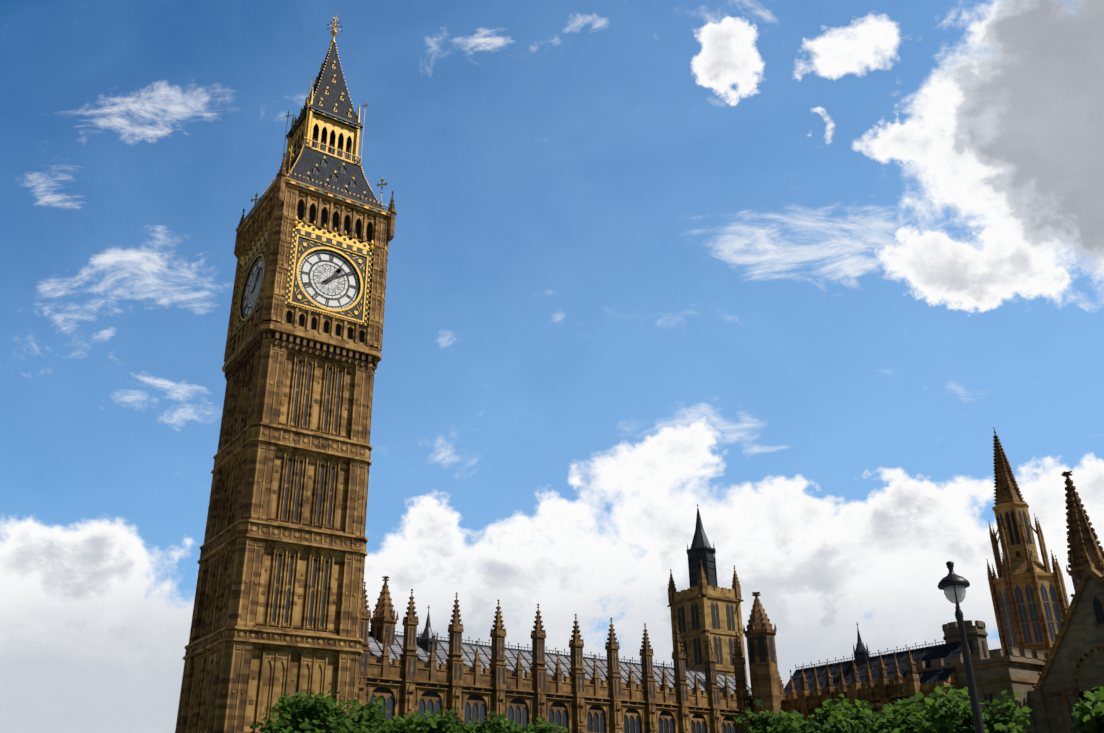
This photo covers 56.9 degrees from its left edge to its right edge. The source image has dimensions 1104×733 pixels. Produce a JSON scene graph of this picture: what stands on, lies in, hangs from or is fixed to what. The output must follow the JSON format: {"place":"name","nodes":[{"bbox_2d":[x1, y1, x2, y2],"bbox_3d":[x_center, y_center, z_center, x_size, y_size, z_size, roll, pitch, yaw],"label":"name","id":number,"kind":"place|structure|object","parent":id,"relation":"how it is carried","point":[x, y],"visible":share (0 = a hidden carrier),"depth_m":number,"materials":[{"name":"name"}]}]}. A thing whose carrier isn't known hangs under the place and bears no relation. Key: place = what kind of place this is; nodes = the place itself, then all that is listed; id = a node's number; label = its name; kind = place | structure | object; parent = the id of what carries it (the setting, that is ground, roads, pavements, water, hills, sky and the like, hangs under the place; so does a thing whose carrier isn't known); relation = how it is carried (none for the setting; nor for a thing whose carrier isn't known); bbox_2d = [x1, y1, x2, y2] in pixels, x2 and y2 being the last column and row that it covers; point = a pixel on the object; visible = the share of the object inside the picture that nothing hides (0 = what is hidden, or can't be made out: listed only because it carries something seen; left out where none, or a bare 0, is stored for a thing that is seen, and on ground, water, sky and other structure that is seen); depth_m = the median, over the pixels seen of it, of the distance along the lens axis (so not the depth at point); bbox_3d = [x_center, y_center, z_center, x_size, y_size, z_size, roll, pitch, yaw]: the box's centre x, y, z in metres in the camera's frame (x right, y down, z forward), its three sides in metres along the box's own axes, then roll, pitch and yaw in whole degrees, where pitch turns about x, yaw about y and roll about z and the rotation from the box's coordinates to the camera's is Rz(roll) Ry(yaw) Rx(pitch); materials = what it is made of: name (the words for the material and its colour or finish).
{"place":"outdoors","nodes":[
{"label":"outdoors","id":0,"kind":"place"},
{"bbox_2d":[0,0,1103,732],"label":"sky","id":1,"kind":"structure","parent":0,"point":[788,271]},
{"bbox_2d":[907,471,1103,732],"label":"stone building","id":2,"kind":"structure","parent":0,"point":[1060,679],"depth_m":107.19,"materials":[{"name":"stone"}]},
{"bbox_2d":[986,426,1068,658],"bbox_3d":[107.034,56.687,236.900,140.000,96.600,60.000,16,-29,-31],"label":"central tower","id":3,"kind":"structure","parent":0,"point":[1029,596],"depth_m":242.79,"materials":[{"name":"stone"}]},
{"label":"ground","id":4,"kind":"structure","parent":0,"visible":0},
{"bbox_2d":[175,15,396,732],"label":"clock tower","id":5,"kind":"structure","parent":4,"relation":"on","point":[277,609],"depth_m":99.68,"materials":[{"name":"stone"}]},
{"bbox_2d":[358,503,970,732],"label":"palace ranges","id":6,"kind":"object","parent":4,"relation":"on","point":[701,686],"visible":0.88,"depth_m":115.67,"materials":[{"name":"stone"}]},
{"bbox_2d":[842,684,1033,732],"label":"plane tree","id":7,"kind":"object","parent":4,"relation":"on","point":[951,714],"visible":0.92,"depth_m":38.84,"materials":[{"name":"green plant"}]},
{"bbox_3d":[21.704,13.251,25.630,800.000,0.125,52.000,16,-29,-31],"label":"pavement","id":8,"kind":"structure","parent":0,"visible":0},
{"bbox_2d":[734,694,893,732],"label":"plane tree","id":9,"kind":"object","parent":8,"relation":"on","point":[832,721],"visible":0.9,"depth_m":42.13,"materials":[{"name":"green plant"}]},
{"bbox_2d":[937,561,984,732],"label":"street lamp","id":10,"kind":"object","parent":8,"relation":"on","point":[952,585],"visible":1,"depth_m":19.42,"materials":[{"name":"black metal"}]},
{"bbox_2d":[1070,686,1103,732],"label":"plane tree","id":11,"kind":"object","parent":8,"relation":"on","point":[1088,714],"visible":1,"depth_m":24.60,"materials":[{"name":"green plant"}]},
{"label":"yard lawn","id":12,"kind":"structure","parent":0,"visible":0},
{"bbox_2d":[250,689,398,732],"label":"plane tree","id":13,"kind":"object","parent":12,"relation":"on","point":[306,714],"visible":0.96,"depth_m":52.19,"materials":[{"name":"green plant"}]},
{"bbox_2d":[373,709,472,732],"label":"plane tree","id":14,"kind":"object","parent":12,"relation":"on","point":[431,723],"visible":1,"depth_m":50.87,"materials":[{"name":"green plant"}]},
{"bbox_2d":[463,711,569,732],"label":"plane tree","id":15,"kind":"object","parent":12,"relation":"on","point":[496,725],"visible":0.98,"depth_m":50.63,"materials":[{"name":"green plant"}]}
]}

